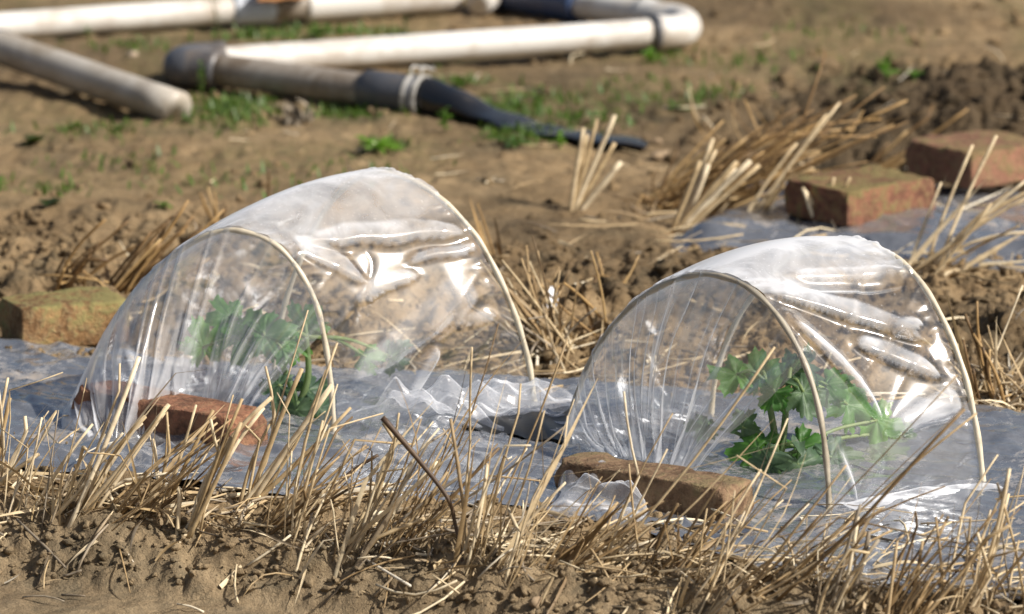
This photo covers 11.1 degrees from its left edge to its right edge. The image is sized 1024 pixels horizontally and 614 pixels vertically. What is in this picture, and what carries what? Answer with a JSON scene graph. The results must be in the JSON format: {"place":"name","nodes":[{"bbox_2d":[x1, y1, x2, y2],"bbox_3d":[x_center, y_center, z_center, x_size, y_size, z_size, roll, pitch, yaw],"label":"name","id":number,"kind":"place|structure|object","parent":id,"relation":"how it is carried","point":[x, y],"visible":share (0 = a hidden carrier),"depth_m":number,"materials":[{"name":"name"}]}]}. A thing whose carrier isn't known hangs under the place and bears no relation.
{"place":"outdoors","nodes":[
{"label":"outdoors","id":0,"kind":"place"},
{"bbox_2d":[3,18,961,199],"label":"grass","id":1,"kind":"structure","parent":0,"point":[214,104],"depth_m":7.29,"materials":[{"name":"green plant"}]},
{"bbox_2d":[0,0,1023,613],"bbox_3d":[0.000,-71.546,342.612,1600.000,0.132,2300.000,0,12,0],"label":"ground","id":2,"kind":"structure","parent":0,"point":[26,102],"depth_m":6.53,"materials":[{"name":"soil"}]},
{"bbox_2d":[0,174,7,189],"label":"weed","id":3,"kind":"object","parent":2,"relation":"on","point":[1,179],"visible":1,"depth_m":6.67,"materials":[{"name":"green plant"}]},
{"bbox_2d":[0,372,62,495],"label":"straw tuft","id":4,"kind":"object","parent":2,"relation":"on","point":[3,448],"visible":0.97,"depth_m":5.11,"materials":[{"name":"beige plant"}]},
{"bbox_2d":[19,134,44,144],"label":"weed","id":5,"kind":"object","parent":2,"relation":"on","point":[33,138],"visible":1,"depth_m":7.08,"materials":[{"name":"green plant"}]},
{"bbox_2d":[38,197,62,205],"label":"weed","id":6,"kind":"object","parent":2,"relation":"on","point":[52,200],"visible":1,"depth_m":6.59,"materials":[{"name":"green plant"}]},
{"bbox_2d":[0,412,112,519],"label":"straw tuft","id":7,"kind":"object","parent":2,"relation":"on","point":[25,476],"visible":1,"depth_m":5.08,"materials":[{"name":"beige plant"}]},
{"bbox_2d":[0,286,129,345],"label":"brick","id":8,"kind":"object","parent":2,"relation":"on","point":[79,316],"visible":0.94,"depth_m":5.80,"materials":[{"name":"brick"}]},
{"bbox_2d":[6,219,139,290],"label":"straw tuft","id":9,"kind":"object","parent":2,"relation":"on","point":[78,267],"visible":0.84,"depth_m":6.05,"materials":[{"name":"beige plant"}]},
{"bbox_2d":[67,121,85,128],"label":"weed","id":10,"kind":"object","parent":2,"relation":"on","point":[76,124],"visible":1,"depth_m":7.20,"materials":[{"name":"green plant"}]},
{"bbox_2d":[79,25,92,36],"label":"weed","id":11,"kind":"object","parent":2,"relation":"on","point":[87,28],"visible":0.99,"depth_m":7.87,"materials":[{"name":"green plant"}]},
{"bbox_2d":[0,29,191,120],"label":"irrigation pipe","id":12,"kind":"object","parent":2,"relation":"on","point":[107,84],"visible":1,"depth_m":7.35,"materials":[{"name":"grey plastic"}]},
{"bbox_2d":[0,369,206,527],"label":"straw tuft","id":13,"kind":"object","parent":2,"relation":"on","point":[57,500],"visible":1,"depth_m":5.06,"materials":[{"name":"beige plant"}]},
{"bbox_2d":[61,356,170,572],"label":"straw tuft","id":14,"kind":"object","parent":2,"relation":"on","point":[91,494],"visible":0.97,"depth_m":5.04,"materials":[{"name":"beige plant"}]},
{"bbox_2d":[110,124,128,130],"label":"weed","id":15,"kind":"object","parent":2,"relation":"on","point":[120,126],"visible":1,"depth_m":7.17,"materials":[{"name":"green plant"}]},
{"bbox_2d":[38,199,224,294],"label":"straw tuft","id":16,"kind":"object","parent":2,"relation":"on","point":[141,266],"visible":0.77,"depth_m":6.04,"materials":[{"name":"beige plant"}]},
{"bbox_2d":[126,50,138,56],"bbox_3d":[-0.557,-0.370,7.699,0.019,0.013,0.024,0,12,0],"label":"clod","id":17,"kind":"object","parent":2,"relation":"on","point":[132,53],"visible":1,"depth_m":7.69,"materials":[{"name":"brown soil"}]},
{"bbox_2d":[90,484,189,535],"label":"straw tuft","id":18,"kind":"object","parent":2,"relation":"on","point":[177,514],"visible":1,"depth_m":5.02,"materials":[{"name":"beige plant"}]},
{"bbox_2d":[154,201,171,207],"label":"weed","id":19,"kind":"object","parent":2,"relation":"on","point":[168,205],"visible":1,"depth_m":6.56,"materials":[{"name":"green plant"}]},
{"bbox_2d":[88,401,237,530],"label":"straw tuft","id":20,"kind":"object","parent":2,"relation":"on","point":[173,490],"visible":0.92,"depth_m":5.04,"materials":[{"name":"beige plant"}]},
{"bbox_2d":[72,405,289,592],"bbox_3d":[-0.333,0.170,5.056,0.180,0.155,0.161,-8,14,-34],"label":"straw tuft","id":21,"kind":"object","parent":2,"relation":"on","point":[151,500],"visible":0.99,"depth_m":5.04,"materials":[{"name":"beige plant"}]},
{"bbox_2d":[179,112,195,124],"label":"weed","id":22,"kind":"object","parent":2,"relation":"on","point":[185,117],"visible":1,"depth_m":7.20,"materials":[{"name":"green plant"}]},
{"bbox_2d":[197,60,204,95],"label":"weed","id":23,"kind":"object","parent":2,"relation":"on","point":[200,74],"visible":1,"depth_m":7.42,"materials":[{"name":"green plant"}]},
{"bbox_2d":[199,187,227,223],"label":"straw tuft","id":24,"kind":"object","parent":2,"relation":"on","point":[205,208],"visible":0.62,"depth_m":6.49,"materials":[{"name":"beige plant"}]},
{"bbox_2d":[154,395,272,560],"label":"straw tuft","id":25,"kind":"object","parent":2,"relation":"on","point":[227,449],"visible":1,"depth_m":5.00,"materials":[{"name":"beige plant"}]},
{"bbox_2d":[208,0,223,40],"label":"weed","id":26,"kind":"object","parent":2,"relation":"on","point":[217,28],"visible":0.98,"depth_m":7.85,"materials":[{"name":"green plant"}]},
{"bbox_2d":[0,0,462,37],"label":"irrigation pipe","id":27,"kind":"object","parent":2,"relation":"on","point":[102,18],"visible":0.98,"depth_m":7.95,"materials":[{"name":"white plastic"}]},
{"bbox_2d":[240,27,262,35],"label":"weed","id":28,"kind":"object","parent":2,"relation":"on","point":[249,31],"visible":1,"depth_m":7.92,"materials":[{"name":"green plant"}]},
{"bbox_2d":[266,168,269,196],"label":"straw tuft","id":29,"kind":"object","parent":2,"relation":"on","point":[268,182],"visible":0.65,"depth_m":6.55,"materials":[{"name":"beige plant"}]},
{"bbox_2d":[259,93,283,100],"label":"weed","id":30,"kind":"object","parent":2,"relation":"on","point":[266,98],"visible":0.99,"depth_m":7.35,"materials":[{"name":"green plant"}]},
{"bbox_2d":[191,310,351,514],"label":"straw tuft","id":31,"kind":"object","parent":2,"relation":"on","point":[262,486],"visible":0.91,"depth_m":5.07,"materials":[{"name":"beige plant"}]},
{"bbox_2d":[274,98,315,125],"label":"withered plant","id":32,"kind":"object","parent":2,"relation":"on","point":[294,115],"visible":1,"depth_m":7.21,"materials":[{"name":"brown plant"}]},
{"bbox_2d":[194,416,400,546],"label":"straw tuft","id":33,"kind":"object","parent":2,"relation":"on","point":[279,512],"visible":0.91,"depth_m":5.00,"materials":[{"name":"beige plant"}]},
{"bbox_2d":[192,342,411,548],"bbox_3d":[-0.208,0.129,4.968,0.220,0.208,0.083,3,12,16],"label":"straw tuft","id":34,"kind":"object","parent":2,"relation":"on","point":[304,483],"visible":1,"depth_m":4.96,"materials":[{"name":"beige plant"}]},
{"bbox_2d":[310,24,329,37],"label":"weed","id":35,"kind":"object","parent":2,"relation":"on","point":[318,31],"visible":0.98,"depth_m":7.88,"materials":[{"name":"green plant"}]},
{"bbox_2d":[241,469,403,597],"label":"straw tuft","id":36,"kind":"object","parent":2,"relation":"on","point":[307,540],"visible":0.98,"depth_m":4.96,"materials":[{"name":"beige plant"}]},
{"bbox_2d":[356,136,405,153],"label":"weed","id":37,"kind":"object","parent":2,"relation":"on","point":[381,144],"visible":1,"depth_m":6.96,"materials":[{"name":"green plant"}]},
{"bbox_2d":[397,15,411,34],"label":"weed","id":38,"kind":"object","parent":2,"relation":"on","point":[405,30],"visible":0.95,"depth_m":7.91,"materials":[{"name":"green plant"}]},
{"bbox_2d":[253,374,565,604],"bbox_3d":[-0.097,0.165,4.953,0.298,0.210,0.113,0,12,0],"label":"straw tuft","id":39,"kind":"object","parent":2,"relation":"on","point":[363,525],"visible":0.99,"depth_m":4.94,"materials":[{"name":"beige plant"}]},
{"bbox_2d":[380,416,463,561],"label":"twig","id":40,"kind":"object","parent":2,"relation":"on","point":[400,438],"visible":1,"depth_m":4.90,"materials":[{"name":"brown wood"}]},
{"bbox_2d":[162,0,701,147],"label":"irrigation pipe","id":41,"kind":"object","parent":2,"relation":"on","point":[305,69],"visible":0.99,"depth_m":7.56,"materials":[{"name":"white plastic"}]},
{"bbox_2d":[331,323,543,607],"bbox_3d":[-0.069,0.144,4.920,0.152,0.250,0.168,8,14,32],"label":"straw tuft","id":42,"kind":"object","parent":2,"relation":"on","point":[452,496],"visible":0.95,"depth_m":4.94,"materials":[{"name":"beige plant"}]},
{"bbox_2d":[436,106,452,130],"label":"weed","id":43,"kind":"object","parent":2,"relation":"on","point":[445,118],"visible":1,"depth_m":7.11,"materials":[{"name":"green plant"}]},
{"bbox_2d":[449,76,471,86],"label":"weed","id":44,"kind":"object","parent":2,"relation":"on","point":[459,79],"visible":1,"depth_m":7.49,"materials":[{"name":"green plant"}]},
{"bbox_2d":[431,200,501,260],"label":"straw tuft","id":45,"kind":"object","parent":2,"relation":"on","point":[481,232],"visible":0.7,"depth_m":6.26,"materials":[{"name":"beige plant"}]},
{"bbox_2d":[467,0,500,14],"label":"pipe offcut","id":46,"kind":"object","parent":2,"relation":"on","point":[479,7],"visible":0.97,"depth_m":8.11,"materials":[{"name":"white plastic"}]},
{"bbox_2d":[0,338,1023,599],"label":"mulch film","id":47,"kind":"object","parent":2,"relation":"on","point":[952,460],"visible":0.61,"depth_m":5.33,"materials":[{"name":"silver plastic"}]},
{"bbox_2d":[71,380,267,445],"bbox_3d":[-0.350,0.115,5.362,0.223,0.048,0.060,9,15,38],"label":"brick","id":48,"kind":"object","parent":47,"relation":"on","point":[180,409],"visible":0.64,"depth_m":5.34,"materials":[{"name":"red brick"}]},
{"bbox_2d":[178,294,413,418],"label":"melon seedling","id":49,"kind":"object","parent":47,"relation":"on","point":[257,332],"visible":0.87,"depth_m":5.48,"materials":[{"name":"green plant"}]},
{"bbox_2d":[61,167,582,436],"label":"plant tunnel","id":50,"kind":"structure","parent":47,"relation":"on","point":[297,194],"depth_m":5.44,"materials":[{"name":"clear plastic"}]},
{"bbox_2d":[331,454,378,490],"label":"twig","id":51,"kind":"object","parent":47,"relation":"on","point":[367,461],"visible":0.45,"depth_m":5.09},
{"bbox_2d":[554,452,753,520],"bbox_3d":[0.137,0.175,5.094,0.206,0.040,0.055,9,15,36],"label":"brick","id":52,"kind":"object","parent":47,"relation":"on","point":[691,485],"visible":0.82,"depth_m":5.07,"materials":[{"name":"brown brick"}]},
{"bbox_2d":[547,235,1002,516],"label":"plant tunnel","id":53,"kind":"structure","parent":47,"relation":"on","point":[793,250],"depth_m":5.17,"materials":[{"name":"clear plastic"}]},
{"bbox_2d":[683,342,916,473],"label":"melon seedling","id":54,"kind":"object","parent":47,"relation":"on","point":[842,393],"visible":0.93,"depth_m":5.26,"materials":[{"name":"green plant"}]},
{"bbox_2d":[0,0,1023,613],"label":"soil clods","id":55,"kind":"object","parent":2,"relation":"on","point":[820,282],"visible":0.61,"depth_m":5.90,"materials":[{"name":"brown soil"}]},
{"bbox_2d":[0,31,1023,613],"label":"straw litter","id":56,"kind":"object","parent":2,"relation":"on","point":[734,557],"visible":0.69,"depth_m":5.04,"materials":[{"name":"beige plant"}]},
{"bbox_2d":[494,134,536,148],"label":"weed","id":57,"kind":"object","parent":2,"relation":"on","point":[513,140],"visible":1,"depth_m":6.99,"materials":[{"name":"green plant"}]},
{"bbox_2d":[506,97,526,108],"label":"weed","id":58,"kind":"object","parent":2,"relation":"on","point":[514,102],"visible":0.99,"depth_m":7.30,"materials":[{"name":"green plant"}]},
{"bbox_2d":[421,378,619,597],"bbox_3d":[0.010,0.163,4.881,0.190,0.207,0.160,0,12,0],"label":"straw tuft","id":59,"kind":"object","parent":2,"relation":"on","point":[515,541],"visible":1,"depth_m":4.87,"materials":[{"name":"beige plant"}]},
{"bbox_2d":[529,596,541,609],"bbox_3d":[0.022,0.276,4.836,0.013,0.020,0.014,0,12,0],"label":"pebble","id":60,"kind":"object","parent":2,"relation":"on","point":[535,601],"visible":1,"depth_m":4.83,"materials":[{"name":"beige stone"}]},
{"bbox_2d":[443,338,637,592],"bbox_3d":[-0.012,0.156,4.881,0.162,0.243,0.204,-12,17,-43],"label":"straw tuft","id":61,"kind":"object","parent":2,"relation":"on","point":[464,533],"visible":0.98,"depth_m":4.89,"materials":[{"name":"beige plant"}]},
{"bbox_2d":[496,236,588,364],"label":"straw tuft","id":62,"kind":"object","parent":2,"relation":"on","point":[527,315],"visible":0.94,"depth_m":5.77,"materials":[{"name":"beige plant"}]},
{"bbox_2d":[447,259,651,371],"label":"straw tuft","id":63,"kind":"object","parent":2,"relation":"on","point":[547,323],"visible":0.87,"depth_m":5.75,"materials":[{"name":"beige plant"}]},
{"bbox_2d":[547,286,557,306],"bbox_3d":[0.044,-0.009,5.859,0.016,0.028,0.008,-8,14,-34],"label":"plastic scrap","id":64,"kind":"object","parent":2,"relation":"on","point":[551,291],"visible":0.29,"depth_m":5.86,"materials":[{"name":"white plastic"}]},
{"bbox_2d":[548,131,566,147],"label":"weed","id":65,"kind":"object","parent":2,"relation":"on","point":[560,142],"visible":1,"depth_m":6.99,"materials":[{"name":"green plant"}]},
{"bbox_2d":[529,250,627,335],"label":"straw tuft","id":66,"kind":"object","parent":2,"relation":"on","point":[591,306],"visible":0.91,"depth_m":5.80,"materials":[{"name":"beige plant"}]},
{"bbox_2d":[517,472,669,613],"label":"straw tuft","id":67,"kind":"object","parent":2,"relation":"on","point":[579,546],"visible":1,"depth_m":4.87,"materials":[{"name":"beige plant"}]},
{"bbox_2d":[568,114,622,212],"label":"straw tuft","id":68,"kind":"object","parent":2,"relation":"on","point":[578,194],"visible":1,"depth_m":6.58,"materials":[{"name":"beige plant"}]},
{"bbox_2d":[545,252,691,293],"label":"straw tuft","id":69,"kind":"object","parent":2,"relation":"on","point":[600,269],"visible":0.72,"depth_m":5.98,"materials":[{"name":"beige plant"}]},
{"bbox_2d":[563,199,683,223],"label":"straw tuft","id":70,"kind":"object","parent":2,"relation":"on","point":[658,219],"visible":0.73,"depth_m":6.53,"materials":[{"name":"beige plant"}]},
{"bbox_2d":[641,47,663,63],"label":"weed","id":71,"kind":"object","parent":2,"relation":"on","point":[649,53],"visible":1,"depth_m":7.70,"materials":[{"name":"green plant"}]},
{"bbox_2d":[652,138,661,144],"bbox_3d":[0.194,-0.221,7.041,0.013,0.012,0.011,6,14,28],"label":"clod","id":72,"kind":"object","parent":2,"relation":"on","point":[657,141],"visible":1,"depth_m":7.04,"materials":[{"name":"brown soil"}]},
{"bbox_2d":[651,149,669,161],"bbox_3d":[0.198,-0.199,6.963,0.021,0.017,0.044,8,14,32],"label":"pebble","id":73,"kind":"object","parent":2,"relation":"on","point":[658,155],"visible":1,"depth_m":6.96,"materials":[{"name":"brown stone"}]},
{"bbox_2d":[529,346,799,566],"bbox_3d":[0.144,0.140,4.874,0.276,0.224,0.068,3,12,14],"label":"straw tuft","id":74,"kind":"object","parent":2,"relation":"on","point":[621,515],"visible":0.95,"depth_m":4.86,"materials":[{"name":"beige plant"}]},
{"bbox_2d":[667,100,690,109],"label":"weed","id":75,"kind":"object","parent":2,"relation":"on","point":[673,103],"visible":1,"depth_m":7.28,"materials":[{"name":"green plant"}]},
{"bbox_2d":[586,464,791,582],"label":"straw tuft","id":76,"kind":"object","parent":2,"relation":"on","point":[693,552],"visible":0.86,"depth_m":4.84,"materials":[{"name":"beige plant"}]},
{"bbox_2d":[688,87,712,127],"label":"straw tuft","id":77,"kind":"object","parent":2,"relation":"on","point":[703,116],"visible":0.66,"depth_m":7.14,"materials":[{"name":"beige plant"}]},
{"bbox_2d":[610,410,808,613],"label":"straw tuft","id":78,"kind":"object","parent":2,"relation":"on","point":[714,574],"visible":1,"depth_m":4.78,"materials":[{"name":"beige plant"}]},
{"bbox_2d":[669,138,760,233],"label":"straw tuft","id":79,"kind":"object","parent":2,"relation":"on","point":[695,210],"visible":0.85,"depth_m":6.45,"materials":[{"name":"beige plant"}]},
{"bbox_2d":[690,75,795,149],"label":"straw tuft","id":80,"kind":"object","parent":2,"relation":"on","point":[733,113],"visible":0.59,"depth_m":7.01,"materials":[{"name":"beige plant"}]},
{"bbox_2d":[603,52,940,216],"bbox_3d":[0.333,-0.217,6.615,0.440,0.208,0.203,0,12,0],"label":"straw tuft","id":81,"kind":"object","parent":2,"relation":"on","point":[672,195],"visible":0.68,"depth_m":6.61,"materials":[{"name":"beige plant"}]},
{"bbox_2d":[713,102,840,215],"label":"straw tuft","id":82,"kind":"object","parent":2,"relation":"on","point":[770,196],"visible":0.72,"depth_m":6.52,"materials":[{"name":"beige plant"}]},
{"bbox_2d":[728,477,883,599],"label":"straw tuft","id":83,"kind":"object","parent":2,"relation":"on","point":[831,555],"visible":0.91,"depth_m":4.77,"materials":[{"name":"beige plant"}]},
{"bbox_2d":[801,177,850,221],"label":"straw tuft","id":84,"kind":"object","parent":2,"relation":"on","point":[808,198],"visible":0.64,"depth_m":6.42,"materials":[{"name":"beige plant"}]},
{"bbox_2d":[782,491,888,613],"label":"straw tuft","id":85,"kind":"object","parent":2,"relation":"on","point":[853,577],"visible":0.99,"depth_m":4.73,"materials":[{"name":"beige plant"}]},
{"bbox_2d":[670,181,1023,271],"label":"mulch film","id":86,"kind":"object","parent":2,"relation":"on","point":[895,232],"visible":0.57,"depth_m":6.37,"materials":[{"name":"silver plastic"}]},
{"bbox_2d":[784,165,934,225],"bbox_3d":[0.428,-0.137,6.467,0.154,0.049,0.118,-10,15,-39],"label":"brick","id":87,"kind":"object","parent":86,"relation":"on","point":[868,193],"visible":0.98,"depth_m":6.43,"materials":[{"name":"brick"}]},
{"bbox_2d":[905,130,1023,187],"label":"brick","id":88,"kind":"object","parent":86,"relation":"on","point":[937,158],"visible":0.87,"depth_m":6.67,"materials":[{"name":"brown brick"}]},
{"bbox_2d":[687,360,1006,613],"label":"straw tuft","id":89,"kind":"object","parent":2,"relation":"on","point":[809,568],"visible":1,"depth_m":4.75,"materials":[{"name":"beige plant"}]},
{"bbox_2d":[782,104,968,170],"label":"straw tuft","id":90,"kind":"object","parent":2,"relation":"on","point":[889,163],"visible":0.41,"depth_m":6.95,"materials":[{"name":"beige plant"}]},
{"bbox_2d":[875,51,901,81],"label":"weed","id":91,"kind":"object","parent":2,"relation":"on","point":[883,67],"visible":1,"depth_m":7.41,"materials":[{"name":"green plant"}]},
{"bbox_2d":[906,70,923,80],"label":"weed","id":92,"kind":"object","parent":2,"relation":"on","point":[915,73],"visible":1,"depth_m":7.32,"materials":[{"name":"green plant"}]},
{"bbox_2d":[862,479,1021,613],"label":"straw tuft","id":93,"kind":"object","parent":2,"relation":"on","point":[928,606],"visible":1,"depth_m":4.71,"materials":[{"name":"beige plant"}]},
{"bbox_2d":[868,135,1023,288],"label":"straw tuft","id":94,"kind":"object","parent":2,"relation":"on","point":[941,257],"visible":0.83,"depth_m":6.17,"materials":[{"name":"beige plant"}]},
{"bbox_2d":[905,285,1023,409],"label":"straw tuft","id":95,"kind":"object","parent":2,"relation":"on","point":[1010,368],"visible":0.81,"depth_m":5.59,"materials":[{"name":"beige plant"}]},
{"bbox_2d":[926,483,1023,613],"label":"straw tuft","id":96,"kind":"object","parent":2,"relation":"on","point":[1009,581],"visible":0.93,"depth_m":4.72,"materials":[{"name":"beige plant"}]},
{"bbox_2d":[945,291,1013,405],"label":"straw tuft","id":97,"kind":"object","parent":2,"relation":"on","point":[984,356],"visible":0.81,"depth_m":5.57,"materials":[{"name":"beige plant"}]},
{"bbox_2d":[936,454,1023,613],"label":"straw tuft","id":98,"kind":"object","parent":2,"relation":"on","point":[984,576],"visible":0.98,"depth_m":4.71,"materials":[{"name":"beige plant"}]}
]}

